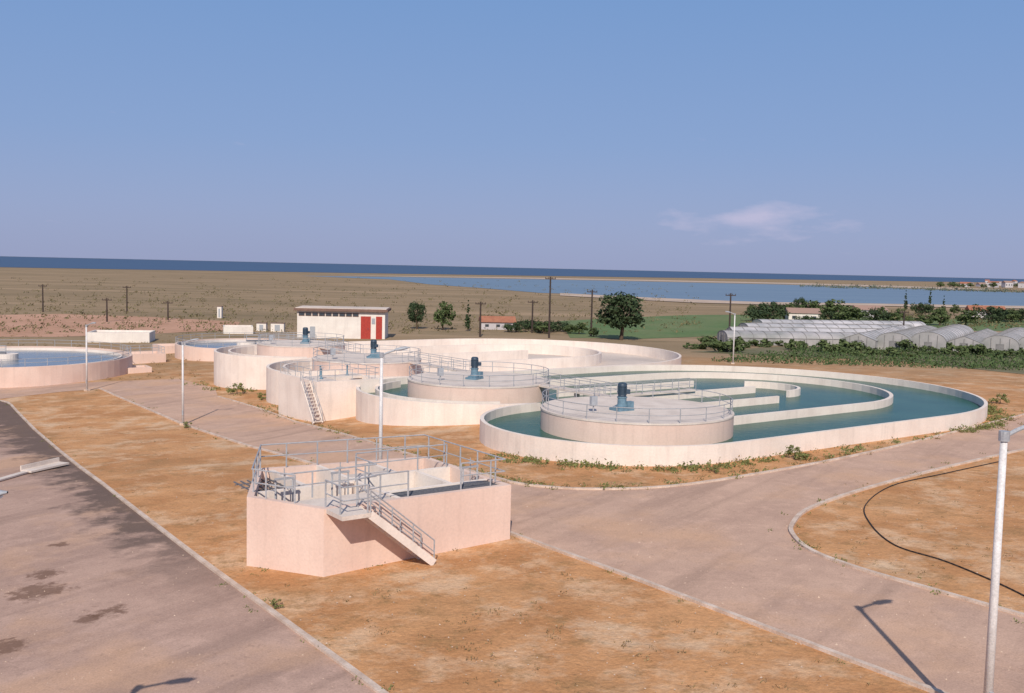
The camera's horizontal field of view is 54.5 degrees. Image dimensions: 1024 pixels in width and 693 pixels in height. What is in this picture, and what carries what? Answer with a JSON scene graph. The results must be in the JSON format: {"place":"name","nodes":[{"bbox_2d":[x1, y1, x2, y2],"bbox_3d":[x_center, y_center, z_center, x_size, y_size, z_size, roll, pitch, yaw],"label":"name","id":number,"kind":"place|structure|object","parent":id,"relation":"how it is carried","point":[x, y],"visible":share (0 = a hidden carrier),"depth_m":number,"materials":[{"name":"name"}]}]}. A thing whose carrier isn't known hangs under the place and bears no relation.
{"place":"outdoors","nodes":[
{"label":"outdoors","id":0,"kind":"place"},
{"bbox_2d":[0,314,239,336],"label":"bare red soil","id":1,"kind":"structure","parent":0,"point":[171,326],"depth_m":239.45,"materials":[{"name":"soil"}]},
{"bbox_2d":[0,401,375,692],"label":"road","id":2,"kind":"structure","parent":0,"point":[225,635],"depth_m":37.79,"materials":[{"name":"asphalt"}]},
{"bbox_2d":[0,457,68,480],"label":"street lamp","id":3,"kind":"object","parent":2,"relation":"on","point":[40,465],"visible":1,"depth_m":66.79,"materials":[{"name":"metal"}]},
{"bbox_2d":[0,400,388,692],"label":"kerb","id":4,"kind":"structure","parent":2,"relation":"on","point":[346,665],"depth_m":40.07,"materials":[{"name":"concrete"}]},
{"bbox_2d":[0,256,1023,692],"bbox_3d":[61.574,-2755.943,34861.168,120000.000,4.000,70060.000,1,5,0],"label":"ground","id":5,"kind":"structure","parent":0,"point":[100,434],"depth_m":50.70,"materials":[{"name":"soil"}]},
{"bbox_2d":[0,340,132,387],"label":"settling tank","id":6,"kind":"object","parent":5,"relation":"on","point":[30,376],"visible":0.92,"depth_m":130.19,"materials":[{"name":"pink concrete"}]},
{"bbox_2d":[0,350,127,366],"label":"water","id":7,"kind":"structure","parent":6,"relation":"in","point":[25,356],"depth_m":142.80,"materials":[{"name":"liquid"}]},
{"bbox_2d":[84,322,95,390],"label":"street lamp","id":8,"kind":"object","parent":5,"relation":"on","point":[86,389],"visible":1,"depth_m":120.20,"materials":[{"name":"metal"}]},
{"bbox_2d":[87,330,154,342],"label":"valve chamber","id":9,"kind":"object","parent":5,"relation":"on","point":[127,336],"visible":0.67,"depth_m":191.19,"materials":[{"name":"white paint"}]},
{"bbox_2d":[127,365,151,373],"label":"valve chamber","id":10,"kind":"object","parent":5,"relation":"on","point":[140,369],"visible":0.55,"depth_m":141.05,"materials":[{"name":"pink concrete"}]},
{"bbox_2d":[121,345,165,363],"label":"valve chamber","id":11,"kind":"object","parent":5,"relation":"on","point":[139,356],"visible":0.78,"depth_m":155.63,"materials":[{"name":"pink concrete"}]},
{"bbox_2d":[152,343,174,353],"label":"valve chamber","id":12,"kind":"object","parent":5,"relation":"on","point":[169,347],"visible":0.26,"depth_m":172.21,"materials":[{"name":"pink concrete"}]},
{"bbox_2d":[180,338,197,424],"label":"street lamp","id":13,"kind":"object","parent":5,"relation":"on","point":[182,343],"visible":0.92,"depth_m":90.86,"materials":[{"name":"metal"}]},
{"bbox_2d":[223,325,252,333],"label":"valve chamber","id":14,"kind":"object","parent":5,"relation":"on","point":[233,329],"visible":0.67,"depth_m":218.79,"materials":[{"name":"white paint"}]},
{"bbox_2d":[175,332,314,361],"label":"settling tank","id":15,"kind":"object","parent":5,"relation":"on","point":[192,353],"visible":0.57,"depth_m":161.14,"materials":[{"name":"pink concrete"}]},
{"bbox_2d":[188,342,256,347],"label":"water","id":16,"kind":"structure","parent":15,"relation":"in","point":[216,344],"depth_m":169.68,"materials":[{"name":"liquid"}]},
{"bbox_2d":[246,334,316,341],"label":"scraper bridge","id":17,"kind":"structure","parent":15,"relation":"on","point":[270,334],"depth_m":169.53,"materials":[{"name":"metal"}]},
{"bbox_2d":[271,322,284,331],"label":"equipment cabinet","id":18,"kind":"object","parent":5,"relation":"on","point":[276,326],"visible":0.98,"depth_m":228.15,"materials":[{"name":"metal"}]},
{"bbox_2d":[278,360,379,424],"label":"inlet chamber","id":19,"kind":"object","parent":5,"relation":"on","point":[312,396],"visible":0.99,"depth_m":91.71,"materials":[{"name":"concrete"}]},
{"bbox_2d":[294,305,390,338],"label":"service building","id":20,"kind":"structure","parent":5,"relation":"on","point":[350,322],"depth_m":211.05,"materials":[{"name":"white paint"}]},
{"bbox_2d":[361,316,370,338],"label":"door","id":21,"kind":"structure","parent":20,"relation":"in","point":[365,320],"depth_m":211.24,"materials":[{"name":"red paint"}]},
{"bbox_2d":[376,317,381,338],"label":"door","id":22,"kind":"structure","parent":20,"relation":"in","point":[378,319],"depth_m":211.39,"materials":[{"name":"red paint"}]},
{"bbox_2d":[233,434,510,576],"bbox_3d":[-6.934,7.409,46.580,11.421,4.631,10.707,-2,6,-35],"label":"screen chamber","id":23,"kind":"object","parent":5,"relation":"on","point":[387,510],"visible":1,"depth_m":43.76,"materials":[{"name":"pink concrete"}]},
{"bbox_2d":[274,468,293,501],"bbox_3d":[-10.002,6.161,43.690,0.879,1.650,0.381,0,5,-17],"label":"sluice gate stand","id":24,"kind":"object","parent":23,"relation":"on","point":[278,479],"visible":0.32,"depth_m":43.62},
{"bbox_2d":[331,462,349,495],"bbox_3d":[-7.820,6.083,45.279,0.879,1.650,0.381,0,5,-17],"label":"sluice gate stand","id":25,"kind":"object","parent":23,"relation":"on","point":[345,471],"visible":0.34,"depth_m":45.24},
{"bbox_2d":[462,458,478,481],"bbox_3d":[-1.993,6.078,47.303,0.879,1.600,0.381,0,5,-17],"label":"sluice gate stand","id":26,"kind":"object","parent":23,"relation":"on","point":[470,466],"visible":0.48,"depth_m":47.26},
{"bbox_2d":[378,347,409,459],"bbox_3d":[-6.791,4.235,56.570,1.820,8.513,0.500,1,5,-6],"label":"street lamp","id":27,"kind":"object","parent":5,"relation":"on","point":[381,355],"visible":0.84,"depth_m":56.33,"materials":[{"name":"metal"}]},
{"bbox_2d":[407,301,427,328],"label":"broadleaf tree","id":28,"kind":"object","parent":5,"relation":"on","point":[417,317],"visible":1,"depth_m":248.26,"materials":[{"name":"green plant"}]},
{"bbox_2d":[433,301,455,329],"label":"olive tree","id":29,"kind":"object","parent":5,"relation":"on","point":[442,315],"visible":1,"depth_m":246.58,"materials":[{"name":"green plant"}]},
{"bbox_2d":[214,338,680,404],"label":"oxidation tank","id":30,"kind":"object","parent":5,"relation":"on","point":[248,366],"visible":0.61,"depth_m":132.28,"materials":[{"name":"concrete"}]},
{"bbox_2d":[257,332,344,357],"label":"aerator platform","id":31,"kind":"structure","parent":30,"relation":"on","point":[291,348],"depth_m":124.11,"materials":[{"name":"beige concrete"}]},
{"bbox_2d":[319,338,361,353],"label":"gangway","id":32,"kind":"object","parent":30,"relation":"on","point":[340,350],"visible":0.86,"depth_m":119.47,"materials":[{"name":"metal"}]},
{"bbox_2d":[312,344,421,376],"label":"aerator platform","id":33,"kind":"structure","parent":30,"relation":"on","point":[395,364],"depth_m":106.30,"materials":[{"name":"beige concrete"}]},
{"bbox_2d":[366,339,379,358],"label":"aerator motor","id":34,"kind":"object","parent":33,"relation":"on","point":[373,346],"visible":0.98,"depth_m":109.72,"materials":[{"name":"blue paint"}]},
{"bbox_2d":[478,316,515,329],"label":"house","id":35,"kind":"structure","parent":5,"relation":"on","point":[491,322],"depth_m":253.31,"materials":[{"name":"paint"}]},
{"bbox_2d":[0,275,1023,333],"bbox_3d":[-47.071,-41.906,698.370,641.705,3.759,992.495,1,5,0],"label":"scrub","id":36,"kind":"object","parent":5,"relation":"on","point":[686,322],"visible":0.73,"depth_m":315.45,"materials":[{"name":"green plant"}]},
{"bbox_2d":[1,422,1023,691],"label":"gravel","id":37,"kind":"structure","parent":5,"relation":"on","point":[535,600],"depth_m":36.67,"materials":[{"name":"gravel"}]},
{"bbox_2d":[6,380,1023,690],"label":"weeds","id":38,"kind":"object","parent":5,"relation":"on","point":[770,458],"visible":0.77,"depth_m":64.89,"materials":[{"name":"green plant"}]},
{"bbox_2d":[502,322,528,331],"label":"spreading tree","id":39,"kind":"object","parent":5,"relation":"on","point":[510,327],"visible":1,"depth_m":244.40,"materials":[{"name":"green plant"}]},
{"bbox_2d":[524,320,556,332],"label":"spreading tree","id":40,"kind":"object","parent":5,"relation":"on","point":[535,324],"visible":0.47,"depth_m":246.30,"materials":[{"name":"green plant"}]},
{"bbox_2d":[535,321,551,333],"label":"olive tree","id":41,"kind":"object","parent":5,"relation":"on","point":[544,327],"visible":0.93,"depth_m":241.79,"materials":[{"name":"green plant"}]},
{"bbox_2d":[545,277,555,337],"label":"power pole","id":42,"kind":"object","parent":5,"relation":"on","point":[550,278],"visible":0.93,"depth_m":226.72,"materials":[{"name":"brown wood"}]},
{"bbox_2d":[550,321,569,331],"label":"spreading tree","id":43,"kind":"object","parent":5,"relation":"on","point":[560,324],"visible":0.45,"depth_m":251.12,"materials":[{"name":"green plant"}]},
{"bbox_2d":[594,291,644,339],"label":"broadleaf tree","id":44,"kind":"object","parent":5,"relation":"on","point":[630,311],"visible":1,"depth_m":223.01,"materials":[{"name":"green plant"}]},
{"bbox_2d":[319,276,1023,305],"bbox_3d":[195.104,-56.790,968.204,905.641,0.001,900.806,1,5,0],"label":"lagoon","id":45,"kind":"structure","parent":5,"relation":"in","point":[752,292],"depth_m":844.00,"materials":[{"name":"liquid"}]},
{"bbox_2d":[356,365,987,465],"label":"oxidation tank","id":46,"kind":"object","parent":5,"relation":"on","point":[403,411],"visible":0.73,"depth_m":82.11,"materials":[{"name":"concrete"}]},
{"bbox_2d":[408,352,470,371],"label":"gangway","id":47,"kind":"object","parent":46,"relation":"on","point":[451,368],"visible":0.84,"depth_m":102.68,"materials":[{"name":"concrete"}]},
{"bbox_2d":[407,361,549,403],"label":"aerator platform","id":48,"kind":"structure","parent":46,"relation":"in","point":[507,388],"depth_m":87.82,"materials":[{"name":"beige concrete"}]},
{"bbox_2d":[465,357,483,379],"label":"aerator motor","id":49,"kind":"object","parent":48,"relation":"on","point":[475,363],"visible":0.93,"depth_m":91.48,"materials":[{"name":"blue paint"}]},
{"bbox_2d":[536,372,617,396],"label":"gangway","id":50,"kind":"object","parent":46,"relation":"on","point":[579,392],"visible":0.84,"depth_m":85.25,"materials":[{"name":"concrete"}]},
{"bbox_2d":[540,384,734,445],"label":"aerator platform","id":51,"kind":"structure","parent":46,"relation":"in","point":[652,420],"depth_m":69.91,"materials":[{"name":"beige concrete"}]},
{"bbox_2d":[609,382,633,411],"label":"aerator motor","id":52,"kind":"object","parent":51,"relation":"on","point":[622,393],"visible":0.98,"depth_m":73.29,"materials":[{"name":"blue paint"}]},
{"bbox_2d":[580,378,695,396],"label":"gangway","id":53,"kind":"object","parent":46,"relation":"on","point":[642,393],"visible":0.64,"depth_m":90.97,"materials":[{"name":"concrete"}]},
{"bbox_2d":[369,371,980,443],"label":"water","id":54,"kind":"structure","parent":46,"relation":"in","point":[908,403],"depth_m":91.80,"materials":[{"name":"liquid"}]},
{"bbox_2d":[706,338,745,351],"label":"bush","id":55,"kind":"object","parent":5,"relation":"on","point":[717,345],"visible":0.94,"depth_m":184.06,"materials":[{"name":"green plant"}]},
{"bbox_2d":[744,306,790,319],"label":"spreading tree","id":56,"kind":"object","parent":5,"relation":"on","point":[760,314],"visible":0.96,"depth_m":324.24,"materials":[{"name":"green plant"}]},
{"bbox_2d":[759,301,786,312],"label":"spreading tree","id":57,"kind":"object","parent":5,"relation":"on","point":[774,304],"visible":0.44,"depth_m":368.43,"materials":[{"name":"green plant"}]},
{"bbox_2d":[717,330,860,345],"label":"greenhouse","id":58,"kind":"object","parent":5,"relation":"on","point":[811,338],"visible":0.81,"depth_m":220.60,"materials":[{"name":"plastic"}]},
{"bbox_2d":[784,341,804,349],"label":"bush","id":59,"kind":"object","parent":5,"relation":"on","point":[787,346],"visible":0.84,"depth_m":200.05,"materials":[{"name":"green plant"}]},
{"bbox_2d":[784,445,808,459],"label":"weed plant","id":60,"kind":"object","parent":5,"relation":"on","point":[789,451],"visible":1,"depth_m":67.14,"materials":[{"name":"green plant"}]},
{"bbox_2d":[726,327,876,331],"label":"greenhouse","id":61,"kind":"object","parent":5,"relation":"on","point":[800,329],"visible":0.28,"depth_m":231.43,"materials":[{"name":"plastic"}]},
{"bbox_2d":[785,307,820,318],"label":"house","id":62,"kind":"structure","parent":5,"relation":"on","point":[812,312],"depth_m":326.64,"materials":[{"name":"white paint"}]},
{"bbox_2d":[799,300,824,311],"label":"olive tree","id":63,"kind":"object","parent":5,"relation":"on","point":[813,304],"visible":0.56,"depth_m":355.48,"materials":[{"name":"green plant"}]},
{"bbox_2d":[738,323,907,327],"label":"greenhouse","id":64,"kind":"object","parent":5,"relation":"on","point":[811,325],"visible":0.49,"depth_m":250.03,"materials":[{"name":"plastic"}]},
{"bbox_2d":[820,299,844,312],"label":"olive tree","id":65,"kind":"object","parent":5,"relation":"on","point":[830,305],"visible":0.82,"depth_m":374.97,"materials":[{"name":"green plant"}]},
{"bbox_2d":[817,339,847,352],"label":"bush","id":66,"kind":"object","parent":5,"relation":"on","point":[824,343],"visible":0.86,"depth_m":189.70,"materials":[{"name":"green plant"}]},
{"bbox_2d":[752,319,925,326],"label":"greenhouse","id":67,"kind":"object","parent":5,"relation":"on","point":[916,323],"visible":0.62,"depth_m":273.09,"materials":[{"name":"plastic"}]},
{"bbox_2d":[831,339,866,352],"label":"bush","id":68,"kind":"object","parent":5,"relation":"on","point":[844,342],"visible":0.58,"depth_m":193.08,"materials":[{"name":"green plant"}]},
{"bbox_2d":[847,344,875,355],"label":"bush","id":69,"kind":"object","parent":5,"relation":"on","point":[869,350],"visible":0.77,"depth_m":181.93,"materials":[{"name":"green plant"}]},
{"bbox_2d":[711,344,1023,369],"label":"vineyard","id":70,"kind":"object","parent":5,"relation":"on","point":[973,363],"visible":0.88,"depth_m":165.78,"materials":[{"name":"green plant"}]},
{"bbox_2d":[852,305,887,316],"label":"house","id":71,"kind":"structure","parent":5,"relation":"on","point":[864,307],"depth_m":378.78,"materials":[{"name":"tile"}]},
{"bbox_2d":[841,325,905,349],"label":"greenhouse","id":72,"kind":"object","parent":5,"relation":"on","point":[868,338],"visible":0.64,"depth_m":211.82,"materials":[{"name":"plastic"}]},
{"bbox_2d":[886,347,916,356],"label":"bush","id":73,"kind":"object","parent":5,"relation":"on","point":[894,350],"visible":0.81,"depth_m":182.55,"materials":[{"name":"green plant"}]},
{"bbox_2d":[876,325,935,349],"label":"greenhouse","id":74,"kind":"object","parent":5,"relation":"on","point":[888,339],"visible":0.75,"depth_m":210.47,"materials":[{"name":"plastic"}]},
{"bbox_2d":[796,282,1023,292],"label":"shoreline scrub","id":75,"kind":"object","parent":5,"relation":"on","point":[940,289],"visible":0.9,"depth_m":1191.75,"materials":[{"name":"green plant"}]},
{"bbox_2d":[895,339,926,350],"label":"bush","id":76,"kind":"object","parent":5,"relation":"on","point":[905,342],"visible":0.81,"depth_m":205.46,"materials":[{"name":"green plant"}]},
{"bbox_2d":[909,302,934,315],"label":"spreading tree","id":77,"kind":"object","parent":5,"relation":"on","point":[921,308],"visible":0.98,"depth_m":404.90,"materials":[{"name":"green plant"}]},
{"bbox_2d":[914,314,933,323],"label":"olive tree","id":78,"kind":"object","parent":5,"relation":"on","point":[920,318],"visible":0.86,"depth_m":313.83,"materials":[{"name":"green plant"}]},
{"bbox_2d":[913,346,940,353],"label":"bush","id":79,"kind":"object","parent":5,"relation":"on","point":[932,348],"visible":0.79,"depth_m":192.85,"materials":[{"name":"green plant"}]},
{"bbox_2d":[929,309,951,324],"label":"olive tree","id":80,"kind":"object","parent":5,"relation":"on","point":[941,317],"visible":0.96,"depth_m":325.97,"materials":[{"name":"green plant"}]},
{"bbox_2d":[911,324,973,350],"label":"greenhouse","id":81,"kind":"object","parent":5,"relation":"on","point":[937,338],"visible":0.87,"depth_m":209.23,"materials":[{"name":"plastic"}]},
{"bbox_2d":[864,461,1023,595],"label":"hose","id":82,"kind":"object","parent":5,"relation":"on","point":[925,554],"visible":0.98,"depth_m":47.16,"materials":[{"name":"black rubber"}]},
{"bbox_2d":[940,342,970,356],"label":"bush","id":83,"kind":"object","parent":5,"relation":"on","point":[949,347],"visible":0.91,"depth_m":189.72,"materials":[{"name":"green plant"}]},
{"bbox_2d":[955,309,980,324],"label":"olive tree","id":84,"kind":"object","parent":5,"relation":"on","point":[967,316],"visible":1,"depth_m":331.55,"materials":[{"name":"green plant"}]},
{"bbox_2d":[948,328,997,351],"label":"greenhouse","id":85,"kind":"object","parent":5,"relation":"on","point":[975,338],"visible":0.56,"depth_m":208.06,"materials":[{"name":"plastic"}]},
{"bbox_2d":[962,343,1001,354],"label":"bush","id":86,"kind":"object","parent":5,"relation":"on","point":[975,348],"visible":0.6,"depth_m":194.19,"materials":[{"name":"green plant"}]},
{"bbox_2d":[964,305,1005,317],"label":"house","id":87,"kind":"structure","parent":5,"relation":"on","point":[969,307],"depth_m":394.69,"materials":[{"name":"white tile"}]},
{"bbox_2d":[971,306,1013,319],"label":"spreading tree","id":88,"kind":"object","parent":5,"relation":"on","point":[990,310],"visible":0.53,"depth_m":379.85,"materials":[{"name":"green plant"}]},
{"bbox_2d":[983,314,1003,322],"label":"spreading tree","id":89,"kind":"object","parent":5,"relation":"on","point":[996,318],"visible":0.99,"depth_m":353.64,"materials":[{"name":"green plant"}]},
{"bbox_2d":[986,348,1015,356],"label":"bush","id":90,"kind":"object","parent":5,"relation":"on","point":[1007,352],"visible":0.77,"depth_m":186.68,"materials":[{"name":"green plant"}]},
{"bbox_2d":[982,327,1023,350],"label":"greenhouse","id":91,"kind":"object","parent":5,"relation":"on","point":[1009,338],"visible":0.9,"depth_m":205.82,"materials":[{"name":"plastic"}]},
{"bbox_2d":[983,425,1023,692],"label":"street lamp","id":92,"kind":"object","parent":5,"relation":"on","point":[1004,437],"visible":1,"depth_m":26.30,"materials":[{"name":"metal"}]},
{"bbox_2d":[998,308,1023,321],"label":"spreading tree","id":93,"kind":"object","parent":5,"relation":"on","point":[1021,311],"visible":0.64,"depth_m":364.94,"materials":[{"name":"green plant"}]},
{"bbox_2d":[1004,310,1021,321],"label":"olive tree","id":94,"kind":"object","parent":5,"relation":"on","point":[1012,316],"visible":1,"depth_m":361.70,"materials":[{"name":"green plant"}]},
{"bbox_2d":[0,379,1023,692],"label":"road","id":95,"kind":"structure","parent":0,"point":[704,537],"depth_m":46.67,"materials":[{"name":"concrete"}]},
{"bbox_2d":[99,388,947,692],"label":"kerb","id":96,"kind":"structure","parent":95,"relation":"on","point":[781,632],"depth_m":37.32,"materials":[{"name":"concrete"}]},
{"bbox_2d":[217,396,1023,489],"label":"kerb","id":97,"kind":"structure","parent":95,"relation":"on","point":[690,483],"depth_m":64.00,"materials":[{"name":"concrete"}]},
{"bbox_2d":[788,448,1023,616],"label":"kerb","id":98,"kind":"structure","parent":95,"relation":"on","point":[794,520],"depth_m":46.06,"materials":[{"name":"concrete"}]},
{"bbox_2d":[0,256,1023,282],"bbox_3d":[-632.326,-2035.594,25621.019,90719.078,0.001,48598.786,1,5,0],"label":"sea","id":99,"kind":"structure","parent":0,"point":[55,262],"depth_m":3811.10,"materials":[{"name":"liquid"}]},
{"bbox_2d":[0,0,1023,278],"label":"sky","id":100,"kind":"structure","parent":0,"point":[822,137],"materials":[{"name":"blue"}]},
{"bbox_2d":[341,275,998,290],"bbox_3d":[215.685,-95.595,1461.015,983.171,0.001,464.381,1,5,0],"label":"sand bar","id":101,"kind":"object","parent":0,"point":[683,281],"visible":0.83,"depth_m":1513.78,"materials":[{"name":"sand"}]},
{"bbox_2d":[560,293,1023,307],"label":"beach","id":102,"kind":"structure","parent":0,"point":[689,300],"depth_m":538.77,"materials":[{"name":"sand"}]},
{"bbox_2d":[561,315,1023,338],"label":"meadow","id":103,"kind":"structure","parent":0,"point":[712,325],"depth_m":288.88,"materials":[{"name":"plant"}]},
{"bbox_2d":[572,322,587,333],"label":"olive tree","id":104,"kind":"object","parent":103,"relation":"on","point":[582,325],"visible":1,"depth_m":242.54,"materials":[{"name":"green plant"}]},
{"bbox_2d":[818,310,842,319],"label":"spreading tree","id":105,"kind":"object","parent":103,"relation":"on","point":[829,313],"visible":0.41,"depth_m":326.64,"materials":[{"name":"green plant"}]},
{"bbox_2d":[832,305,864,319],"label":"olive tree","id":106,"kind":"object","parent":103,"relation":"on","point":[848,312],"visible":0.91,"depth_m":313.76,"materials":[{"name":"green plant"}]},
{"bbox_2d":[856,309,892,320],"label":"spreading tree","id":107,"kind":"object","parent":103,"relation":"on","point":[876,313],"visible":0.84,"depth_m":340.48,"materials":[{"name":"green plant"}]},
{"bbox_2d":[695,347,1023,373],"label":"crop field","id":108,"kind":"structure","parent":0,"point":[750,351],"depth_m":182.49,"materials":[{"name":"plant"}]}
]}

